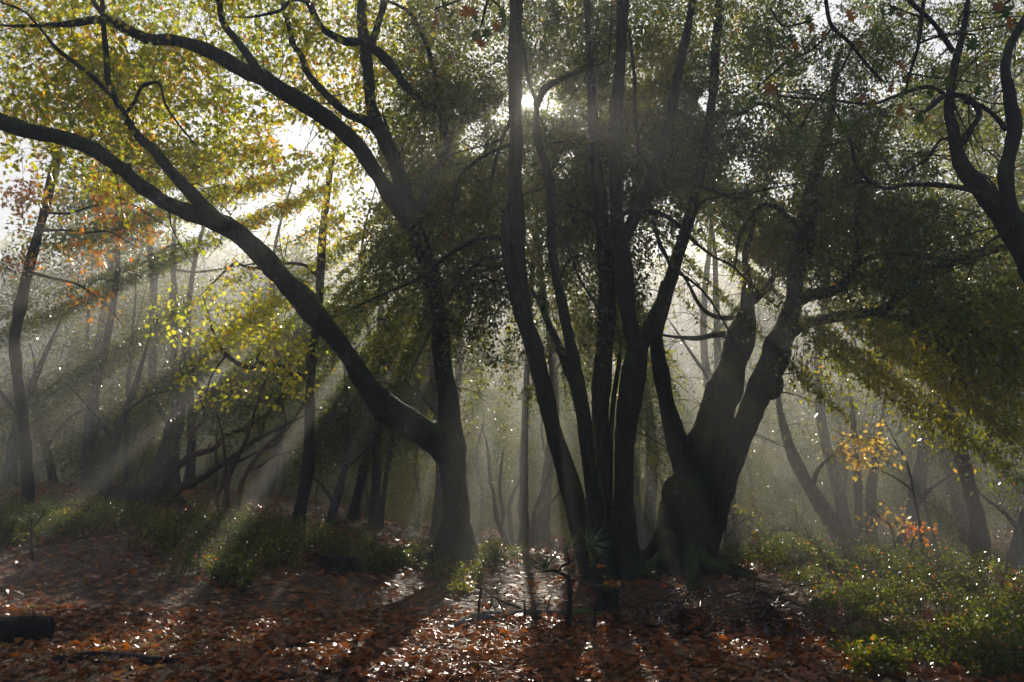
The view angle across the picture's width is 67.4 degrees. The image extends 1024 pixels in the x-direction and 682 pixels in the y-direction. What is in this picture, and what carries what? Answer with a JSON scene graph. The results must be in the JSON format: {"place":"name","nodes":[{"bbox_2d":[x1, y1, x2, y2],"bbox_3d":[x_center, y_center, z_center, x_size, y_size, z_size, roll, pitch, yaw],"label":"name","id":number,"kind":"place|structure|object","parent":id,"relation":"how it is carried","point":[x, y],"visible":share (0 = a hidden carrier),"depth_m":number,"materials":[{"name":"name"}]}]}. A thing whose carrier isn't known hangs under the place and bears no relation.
{"place":"outdoors","nodes":[
{"label":"outdoors","id":0,"kind":"place"},
{"bbox_2d":[0,255,1023,681],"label":"ground","id":1,"kind":"structure","parent":0,"point":[60,561],"depth_m":11.80,"materials":[{"name":"soil"}]},
{"bbox_2d":[0,503,52,549],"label":"shrub","id":2,"kind":"object","parent":1,"relation":"on","point":[13,531],"visible":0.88,"depth_m":13.77,"materials":[{"name":"green plant"}]},
{"bbox_2d":[0,615,54,645],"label":"fallen log","id":3,"kind":"object","parent":1,"relation":"on","point":[12,628],"visible":0.68,"depth_m":8.13,"materials":[{"name":"brown wood"}]},
{"bbox_2d":[0,371,65,483],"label":"bushy tree","id":4,"kind":"object","parent":1,"relation":"on","point":[18,465],"visible":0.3,"depth_m":24.92,"materials":[{"name":"green plant"}]},
{"bbox_2d":[0,232,129,486],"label":"woodland tree","id":5,"kind":"object","parent":1,"relation":"on","point":[10,464],"visible":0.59,"depth_m":23.06,"materials":[{"name":"green plant"}]},
{"bbox_2d":[1,256,140,401],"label":"woodland tree","id":6,"kind":"object","parent":1,"relation":"on","point":[88,325],"visible":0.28,"depth_m":27.89,"materials":[{"name":"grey plant"}]},
{"bbox_2d":[39,496,109,540],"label":"shrub","id":7,"kind":"object","parent":1,"relation":"on","point":[82,522],"visible":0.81,"depth_m":14.81,"materials":[{"name":"green plant"}]},
{"bbox_2d":[0,344,156,484],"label":"woodland tree","id":8,"kind":"object","parent":1,"relation":"on","point":[51,472],"visible":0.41,"depth_m":25.63,"materials":[{"name":"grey plant"}]},
{"bbox_2d":[0,115,171,511],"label":"dogwood tree","id":9,"kind":"object","parent":1,"relation":"on","point":[26,447],"visible":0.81,"depth_m":17.22,"materials":[{"name":"orange plant"}]},
{"bbox_2d":[0,123,212,482],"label":"tall evergreen","id":10,"kind":"object","parent":1,"relation":"on","point":[88,216],"visible":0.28,"depth_m":27.13,"materials":[{"name":"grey plant"}]},
{"bbox_2d":[27,320,188,499],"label":"woodland tree","id":11,"kind":"object","parent":1,"relation":"on","point":[114,437],"visible":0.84,"depth_m":19.38,"materials":[{"name":"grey plant"}]},
{"bbox_2d":[24,174,196,493],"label":"conifer tree","id":12,"kind":"object","parent":1,"relation":"on","point":[88,476],"visible":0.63,"depth_m":21.75,"materials":[{"name":"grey plant"}]},
{"bbox_2d":[0,173,225,484],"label":"bushy tree","id":13,"kind":"object","parent":1,"relation":"on","point":[83,345],"visible":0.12,"depth_m":31.71,"materials":[{"name":"green plant"}]},
{"bbox_2d":[34,271,201,485],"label":"bushy tree","id":14,"kind":"object","parent":1,"relation":"on","point":[141,302],"visible":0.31,"depth_m":26.77,"materials":[{"name":"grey plant"}]},
{"bbox_2d":[106,405,163,485],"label":"bushy tree","id":15,"kind":"object","parent":1,"relation":"on","point":[141,465],"visible":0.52,"depth_m":25.16,"materials":[{"name":"green plant"}]},
{"bbox_2d":[77,273,196,485],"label":"woodland tree","id":16,"kind":"object","parent":1,"relation":"on","point":[126,465],"visible":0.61,"depth_m":24.25,"materials":[{"name":"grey plant"}]},
{"bbox_2d":[54,198,226,481],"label":"woodland tree","id":17,"kind":"object","parent":1,"relation":"on","point":[153,287],"visible":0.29,"depth_m":27.31,"materials":[{"name":"green plant"}]},
{"bbox_2d":[95,484,186,502],"bbox_3d":[-9.220,3.792,19.143,2.159,0.482,1.296,0,-11,0],"label":"fallen log","id":18,"kind":"object","parent":1,"relation":"on","point":[135,492],"visible":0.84,"depth_m":18.70,"materials":[{"name":"brown wood"}]},
{"bbox_2d":[60,230,254,488],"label":"bushy tree","id":19,"kind":"object","parent":1,"relation":"on","point":[198,326],"visible":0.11,"depth_m":46.01,"materials":[{"name":"green plant"}]},
{"bbox_2d":[63,297,263,488],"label":"woodland tree","id":20,"kind":"object","parent":1,"relation":"on","point":[161,468],"visible":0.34,"depth_m":24.62,"materials":[{"name":"green plant"}]},
{"bbox_2d":[120,215,247,484],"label":"woodland tree","id":21,"kind":"object","parent":1,"relation":"on","point":[177,479],"visible":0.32,"depth_m":26.42,"materials":[{"name":"green plant"}]},
{"bbox_2d":[0,473,375,569],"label":"undergrowth","id":22,"kind":"object","parent":1,"relation":"on","point":[97,505],"visible":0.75,"depth_m":15.30,"materials":[{"name":"green plant"}]},
{"bbox_2d":[100,129,286,488],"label":"tall evergreen","id":23,"kind":"object","parent":1,"relation":"on","point":[190,473],"visible":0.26,"depth_m":26.43,"materials":[{"name":"green plant"}]},
{"bbox_2d":[148,536,242,586],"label":"shrub","id":24,"kind":"object","parent":1,"relation":"on","point":[192,562],"visible":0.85,"depth_m":11.58,"materials":[{"name":"green plant"}]},
{"bbox_2d":[180,395,252,491],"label":"bushy tree","id":25,"kind":"object","parent":1,"relation":"on","point":[215,479],"visible":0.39,"depth_m":26.58,"materials":[{"name":"green plant"}]},
{"bbox_2d":[196,541,274,594],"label":"shrub","id":26,"kind":"object","parent":1,"relation":"on","point":[245,571],"visible":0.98,"depth_m":11.30,"materials":[{"name":"green plant"}]},
{"bbox_2d":[153,360,322,504],"bbox_3d":[-7.092,2.432,19.573,5.548,3.962,2.490,-5,-12,24],"label":"manzanita shrub","id":27,"kind":"object","parent":1,"relation":"on","point":[171,474],"visible":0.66,"depth_m":18.98,"materials":[{"name":"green plant"}]},
{"bbox_2d":[0,0,506,569],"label":"oak tree","id":28,"kind":"object","parent":1,"relation":"on","point":[106,72],"visible":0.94,"depth_m":14.88,"materials":[{"name":"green plant"}]},
{"bbox_2d":[204,367,315,522],"bbox_3d":[-6.144,2.506,18.472,2.405,4.255,3.789,4,-12,-21],"label":"manzanita shrub","id":29,"kind":"object","parent":1,"relation":"on","point":[226,479],"visible":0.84,"depth_m":17.88,"materials":[{"name":"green plant"}]},
{"bbox_2d":[201,303,318,497],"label":"bushy tree","id":30,"kind":"object","parent":1,"relation":"on","point":[252,486],"visible":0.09,"depth_m":29.27,"materials":[{"name":"green plant"}]},
{"bbox_2d":[248,389,304,498],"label":"bushy tree","id":31,"kind":"object","parent":1,"relation":"on","point":[280,490],"visible":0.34,"depth_m":27.91,"materials":[{"name":"green plant"}]},
{"bbox_2d":[179,149,378,498],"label":"tall evergreen","id":32,"kind":"object","parent":1,"relation":"on","point":[268,490],"visible":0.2,"depth_m":24.88,"materials":[{"name":"green plant"}]},
{"bbox_2d":[143,99,429,530],"bbox_3d":[-5.017,-1.090,18.093,4.529,11.574,7.174,-9,-14,39],"label":"maple tree","id":33,"kind":"object","parent":1,"relation":"on","point":[306,479],"visible":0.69,"depth_m":16.67,"materials":[{"name":"yellow plant"}]},
{"bbox_2d":[214,225,363,499],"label":"bushy tree","id":34,"kind":"object","parent":1,"relation":"on","point":[293,269],"visible":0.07,"depth_m":40.47,"materials":[{"name":"green plant"}]},
{"bbox_2d":[258,517,332,567],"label":"shrub","id":35,"kind":"object","parent":1,"relation":"on","point":[291,550],"visible":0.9,"depth_m":13.19,"materials":[{"name":"green plant"}]},
{"bbox_2d":[259,345,401,529],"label":"woodland tree","id":36,"kind":"object","parent":1,"relation":"on","point":[336,496],"visible":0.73,"depth_m":20.78,"materials":[{"name":"green plant"}]},
{"bbox_2d":[263,309,412,509],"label":"bushy tree","id":37,"kind":"object","parent":1,"relation":"on","point":[328,393],"visible":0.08,"depth_m":32.33,"materials":[{"name":"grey plant"}]},
{"bbox_2d":[283,266,435,528],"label":"woodland tree","id":38,"kind":"object","parent":1,"relation":"on","point":[374,516],"visible":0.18,"depth_m":22.48,"materials":[{"name":"green plant"}]},
{"bbox_2d":[265,174,467,521],"bbox_3d":[-4.635,-0.147,24.847,6.636,12.255,6.820,-7,-13,31],"label":"tall evergreen","id":39,"kind":"object","parent":1,"relation":"on","point":[354,508],"visible":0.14,"depth_m":23.61,"materials":[{"name":"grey plant"}]},
{"bbox_2d":[382,412,435,530],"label":"bushy tree","id":40,"kind":"object","parent":1,"relation":"on","point":[419,512],"visible":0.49,"depth_m":25.68,"materials":[{"name":"green plant"}]},
{"bbox_2d":[350,342,491,526],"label":"bushy tree","id":41,"kind":"object","parent":1,"relation":"on","point":[397,497],"visible":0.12,"depth_m":30.10,"materials":[{"name":"green plant"}]},
{"bbox_2d":[336,283,519,543],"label":"woodland tree","id":42,"kind":"object","parent":1,"relation":"on","point":[432,405],"visible":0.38,"depth_m":19.56,"materials":[{"name":"green plant"}]},
{"bbox_2d":[338,281,536,518],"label":"bushy tree","id":43,"kind":"object","parent":1,"relation":"on","point":[487,367],"visible":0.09,"depth_m":42.31,"materials":[{"name":"green plant"}]},
{"bbox_2d":[344,533,545,584],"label":"undergrowth","id":44,"kind":"object","parent":1,"relation":"on","point":[425,549],"visible":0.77,"depth_m":13.49,"materials":[{"name":"green plant"}]},
{"bbox_2d":[343,128,551,468],"bbox_3d":[-1.752,-0.932,25.726,7.154,15.186,7.800,10,-15,-42],"label":"tall evergreen","id":45,"kind":"object","parent":1,"relation":"on","point":[457,368],"visible":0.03,"depth_m":25.05,"materials":[{"name":"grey plant"}]},
{"bbox_2d":[429,0,508,47],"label":"overhanging branch","id":46,"kind":"object","parent":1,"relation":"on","point":[476,36],"visible":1,"depth_m":6.10,"materials":[{"name":"green plant"}]},
{"bbox_2d":[300,0,639,576],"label":"live oak tree","id":47,"kind":"object","parent":1,"relation":"on","point":[508,235],"visible":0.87,"depth_m":15.15,"materials":[{"name":"green plant"}]},
{"bbox_2d":[432,372,519,534],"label":"bushy tree","id":48,"kind":"object","parent":1,"relation":"on","point":[495,396],"visible":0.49,"depth_m":28.54,"materials":[{"name":"green plant"}]},
{"bbox_2d":[466,448,500,538],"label":"bushy tree","id":49,"kind":"object","parent":1,"relation":"on","point":[469,467],"visible":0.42,"depth_m":24.46,"materials":[{"name":"green plant"}]},
{"bbox_2d":[0,480,1013,568],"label":"fallen leaves","id":50,"kind":"object","parent":1,"relation":"on","point":[317,507],"visible":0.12,"depth_m":24.03,"materials":[{"name":"brown plant"}]},
{"bbox_2d":[0,557,1021,681],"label":"fallen leaves","id":51,"kind":"object","parent":1,"relation":"on","point":[394,623],"visible":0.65,"depth_m":8.76,"materials":[{"name":"brown plant"}]},
{"bbox_2d":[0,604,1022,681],"bbox_3d":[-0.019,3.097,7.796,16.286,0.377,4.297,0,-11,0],"label":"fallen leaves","id":52,"kind":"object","parent":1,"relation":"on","point":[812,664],"depth_m":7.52,"materials":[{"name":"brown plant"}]},
{"bbox_2d":[0,216,1023,517],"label":"wood","id":53,"kind":"object","parent":1,"relation":"on","point":[218,254],"visible":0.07,"depth_m":93.58,"materials":[{"name":"grey"}]},
{"bbox_2d":[0,595,1023,681],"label":"fallen leaves","id":54,"kind":"object","parent":1,"relation":"on","point":[380,672],"depth_m":7.78,"materials":[{"name":"brown plant"}]},
{"bbox_2d":[0,485,1023,619],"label":"fallen leaves","id":55,"kind":"object","parent":1,"relation":"on","point":[105,601],"depth_m":11.89,"materials":[{"name":"brown plant"}]},
{"bbox_2d":[457,385,576,546],"bbox_3d":[0.173,4.045,23.903,3.348,5.542,3.440,-9,-14,39],"label":"manzanita shrub","id":56,"kind":"object","parent":1,"relation":"on","point":[534,519],"visible":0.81,"depth_m":23.62,"materials":[{"name":"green plant"}]},
{"bbox_2d":[491,433,555,539],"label":"bushy tree","id":57,"kind":"object","parent":1,"relation":"on","point":[516,446],"visible":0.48,"depth_m":26.94,"materials":[{"name":"green plant"}]},
{"bbox_2d":[428,0,641,584],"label":"live oak tree","id":58,"kind":"object","parent":1,"relation":"on","point":[595,507],"visible":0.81,"depth_m":14.53,"materials":[{"name":"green plant"}]},
{"bbox_2d":[451,223,618,545],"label":"woodland tree","id":59,"kind":"object","parent":1,"relation":"on","point":[524,513],"visible":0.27,"depth_m":23.94,"materials":[{"name":"green plant"}]},
{"bbox_2d":[486,376,584,537],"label":"bushy tree","id":60,"kind":"object","parent":1,"relation":"on","point":[542,445],"visible":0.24,"depth_m":31.74,"materials":[{"name":"green plant"}]},
{"bbox_2d":[483,286,615,528],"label":"bushy tree","id":61,"kind":"object","parent":1,"relation":"on","point":[566,432],"visible":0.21,"depth_m":41.17,"materials":[{"name":"green plant"}]},
{"bbox_2d":[464,90,650,543],"bbox_3d":[1.476,-1.664,27.737,7.648,18.062,7.674,9,-14,-40],"label":"tall evergreen","id":62,"kind":"object","parent":1,"relation":"on","point":[542,529],"visible":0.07,"depth_m":26.83,"materials":[{"name":"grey plant"}]},
{"bbox_2d":[525,517,614,632],"bbox_3d":[0.685,2.754,9.057,1.194,1.380,0.634,0,-11,0],"label":"pine seedling","id":63,"kind":"object","parent":1,"relation":"on","point":[591,545],"visible":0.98,"depth_m":9.05,"materials":[{"name":"green plant"}]},
{"bbox_2d":[489,0,776,538],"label":"live oak tree","id":64,"kind":"object","parent":1,"relation":"on","point":[602,416],"visible":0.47,"depth_m":15.39,"materials":[{"name":"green plant"}]},
{"bbox_2d":[527,72,739,548],"bbox_3d":[3.986,-1.093,25.900,7.433,16.802,8.309,0,-11,0],"label":"tall evergreen","id":65,"kind":"object","parent":1,"relation":"on","point":[649,507],"visible":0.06,"depth_m":24.41,"materials":[{"name":"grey plant"}]},
{"bbox_2d":[609,350,695,549],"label":"woodland tree","id":66,"kind":"object","parent":1,"relation":"on","point":[638,457],"visible":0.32,"depth_m":21.76,"materials":[{"name":"green plant"}]},
{"bbox_2d":[522,0,784,581],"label":"live oak tree","id":67,"kind":"object","parent":1,"relation":"on","point":[628,558],"visible":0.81,"depth_m":15.07,"materials":[{"name":"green plant"}]},
{"bbox_2d":[639,378,699,528],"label":"bushy tree","id":68,"kind":"object","parent":1,"relation":"on","point":[686,426],"visible":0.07,"depth_m":32.59,"materials":[{"name":"green plant"}]},
{"bbox_2d":[577,189,803,550],"bbox_3d":[5.741,0.712,23.736,7.814,12.657,5.028,0,-11,0],"label":"woodland tree","id":69,"kind":"object","parent":1,"relation":"on","point":[717,349],"visible":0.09,"depth_m":24.70,"materials":[{"name":"green plant"}]},
{"bbox_2d":[482,572,948,649],"bbox_3d":[2.496,3.164,9.009,5.638,0.867,3.641,0,-11,0],"label":"brush pile","id":70,"kind":"object","parent":1,"relation":"on","point":[702,615],"visible":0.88,"depth_m":8.86,"materials":[{"name":"brown plant"}]},
{"bbox_2d":[643,102,815,552],"bbox_3d":[7.431,-0.895,27.325,7.769,17.281,8.002,4,-12,-21],"label":"tall evergreen","id":71,"kind":"object","parent":1,"relation":"on","point":[704,352],"visible":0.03,"depth_m":27.49,"materials":[{"name":"green plant"}]},
{"bbox_2d":[721,439,773,549],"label":"bushy tree","id":72,"kind":"object","parent":1,"relation":"on","point":[740,535],"visible":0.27,"depth_m":26.76,"materials":[{"name":"green plant"}]},
{"bbox_2d":[688,395,812,547],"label":"bushy tree","id":73,"kind":"object","parent":1,"relation":"on","point":[753,499],"visible":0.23,"depth_m":30.17,"materials":[{"name":"green plant"}]},
{"bbox_2d":[676,280,853,537],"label":"bushy tree","id":74,"kind":"object","parent":1,"relation":"on","point":[755,352],"visible":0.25,"depth_m":41.66,"materials":[{"name":"green plant"}]},
{"bbox_2d":[766,471,828,544],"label":"bushy tree","id":75,"kind":"object","parent":1,"relation":"on","point":[795,522],"visible":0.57,"depth_m":24.98,"materials":[{"name":"green plant"}]},
{"bbox_2d":[767,372,861,555],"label":"woodland tree","id":76,"kind":"object","parent":1,"relation":"on","point":[820,504],"visible":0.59,"depth_m":20.98,"materials":[{"name":"grey plant"}]},
{"bbox_2d":[609,0,1023,590],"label":"live oak tree","id":77,"kind":"object","parent":1,"relation":"on","point":[708,453],"visible":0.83,"depth_m":14.58,"materials":[{"name":"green plant"}]},
{"bbox_2d":[718,96,937,543],"bbox_3d":[10.852,-0.945,26.425,8.403,17.268,8.515,0,-11,0],"label":"tall evergreen","id":78,"kind":"object","parent":1,"relation":"on","point":[841,503],"visible":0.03,"depth_m":25.72,"materials":[{"name":"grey plant"}]},
{"bbox_2d":[800,447,878,546],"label":"bushy tree","id":79,"kind":"object","parent":1,"relation":"on","point":[844,477],"visible":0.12,"depth_m":26.40,"materials":[{"name":"green plant"}]},
{"bbox_2d":[777,560,910,613],"bbox_3d":[4.488,3.428,10.698,0.954,0.710,1.726,7,-13,-34],"label":"shrub","id":80,"kind":"object","parent":1,"relation":"on","point":[864,599],"visible":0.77,"depth_m":10.40,"materials":[{"name":"green plant"}]},
{"bbox_2d":[790,375,903,545],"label":"bushy tree","id":81,"kind":"object","parent":1,"relation":"on","point":[839,429],"visible":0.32,"depth_m":28.52,"materials":[{"name":"green plant"}]},
{"bbox_2d":[805,516,921,575],"bbox_3d":[6.864,4.030,15.113,1.970,1.161,1.607,0,-11,0],"label":"shrub","id":82,"kind":"object","parent":1,"relation":"on","point":[844,549],"visible":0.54,"depth_m":14.88,"materials":[{"name":"green plant"}]},
{"bbox_2d":[726,515,1007,580],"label":"undergrowth","id":83,"kind":"object","parent":1,"relation":"on","point":[798,551],"visible":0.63,"depth_m":14.90,"materials":[{"name":"green plant"}]},
{"bbox_2d":[716,0,1023,334],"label":"live oak tree","id":84,"kind":"object","parent":1,"relation":"on","point":[997,203],"visible":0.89,"depth_m":12.55,"materials":[{"name":"green plant"}]},
{"bbox_2d":[820,420,923,561],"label":"sapling","id":85,"kind":"object","parent":1,"relation":"on","point":[880,440],"visible":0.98,"depth_m":15.81,"materials":[{"name":"golden yellow leaf"},{"name":"twig bark"}]},
{"bbox_2d":[828,627,918,680],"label":"shrub","id":86,"kind":"object","parent":1,"relation":"on","point":[883,661],"visible":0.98,"depth_m":6.63,"materials":[{"name":"green plant"}]},
{"bbox_2d":[844,378,906,550],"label":"woodland tree","id":87,"kind":"object","parent":1,"relation":"on","point":[857,495],"visible":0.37,"depth_m":21.99,"materials":[{"name":"grey plant"}]},
{"bbox_2d":[808,545,962,617],"bbox_3d":[5.328,3.388,10.945,1.279,0.903,2.393,9,-14,-39],"label":"shrub","id":88,"kind":"object","parent":1,"relation":"on","point":[918,590],"visible":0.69,"depth_m":10.83,"materials":[{"name":"green plant"}]},
{"bbox_2d":[774,249,1023,571],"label":"live oak tree","id":89,"kind":"object","parent":1,"relation":"on","point":[1002,361],"visible":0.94,"depth_m":12.90,"materials":[{"name":"green plant"}]},
{"bbox_2d":[856,374,942,548],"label":"woodland tree","id":90,"kind":"object","parent":1,"relation":"on","point":[871,483],"visible":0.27,"depth_m":25.33,"materials":[{"name":"grey plant"}]},
{"bbox_2d":[797,292,1023,539],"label":"bushy tree","id":91,"kind":"object","parent":1,"relation":"on","point":[901,435],"visible":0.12,"depth_m":39.70,"materials":[{"name":"green plant"}]},
{"bbox_2d":[807,560,1023,679],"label":"undergrowth","id":92,"kind":"object","parent":1,"relation":"on","point":[895,633],"visible":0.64,"depth_m":8.76,"materials":[{"name":"green plant"}]},
{"bbox_2d":[813,60,1023,562],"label":"tall evergreen","id":93,"kind":"object","parent":1,"relation":"on","point":[961,518],"visible":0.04,"depth_m":25.13,"materials":[{"name":"green plant"}]},
{"bbox_2d":[869,422,976,566],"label":"bushy tree","id":94,"kind":"object","parent":1,"relation":"on","point":[933,535],"visible":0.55,"depth_m":23.90,"materials":[{"name":"green plant"}]},
{"bbox_2d":[860,369,1022,552],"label":"bushy tree","id":95,"kind":"object","parent":1,"relation":"on","point":[977,482],"visible":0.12,"depth_m":27.32,"materials":[{"name":"green plant"}]},
{"bbox_2d":[886,396,998,553],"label":"woodland tree","id":96,"kind":"object","parent":1,"relation":"on","point":[917,471],"visible":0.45,"depth_m":21.55,"materials":[{"name":"grey plant"}]},
{"bbox_2d":[900,550,1013,602],"bbox_3d":[6.694,3.554,11.677,1.135,0.776,1.521,11,-15,-43],"label":"shrub","id":97,"kind":"object","parent":1,"relation":"on","point":[981,575],"visible":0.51,"depth_m":11.56,"materials":[{"name":"green plant"}]},
{"bbox_2d":[904,73,1023,418],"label":"tall evergreen","id":98,"kind":"object","parent":1,"relation":"on","point":[993,148],"visible":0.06,"depth_m":28.84,"materials":[{"name":"green plant"}]},
{"bbox_2d":[917,610,1023,680],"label":"shrub","id":99,"kind":"object","parent":1,"relation":"on","point":[1005,647],"visible":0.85,"depth_m":6.79,"materials":[{"name":"green plant"}]},
{"bbox_2d":[938,443,1023,572],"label":"woodland tree","id":100,"kind":"object","parent":1,"relation":"on","point":[1015,553],"visible":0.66,"depth_m":19.25,"materials":[{"name":"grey plant"}]},
{"bbox_2d":[963,573,1023,628],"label":"shrub","id":101,"kind":"object","parent":1,"relation":"on","point":[998,601],"visible":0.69,"depth_m":9.34,"materials":[{"name":"green plant"}]},
{"bbox_2d":[0,0,1023,273],"label":"sky","id":102,"kind":"structure","parent":0,"point":[6,211],"materials":[{"name":"white"}]},
{"bbox_2d":[732,0,883,144],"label":"overhanging branch","id":103,"kind":"object","parent":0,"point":[844,129],"visible":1,"depth_m":6.12,"materials":[{"name":"green plant"}]},
{"bbox_2d":[879,0,982,123],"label":"overhanging branch","id":104,"kind":"object","parent":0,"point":[971,44],"visible":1,"depth_m":6.37,"materials":[{"name":"green plant"}]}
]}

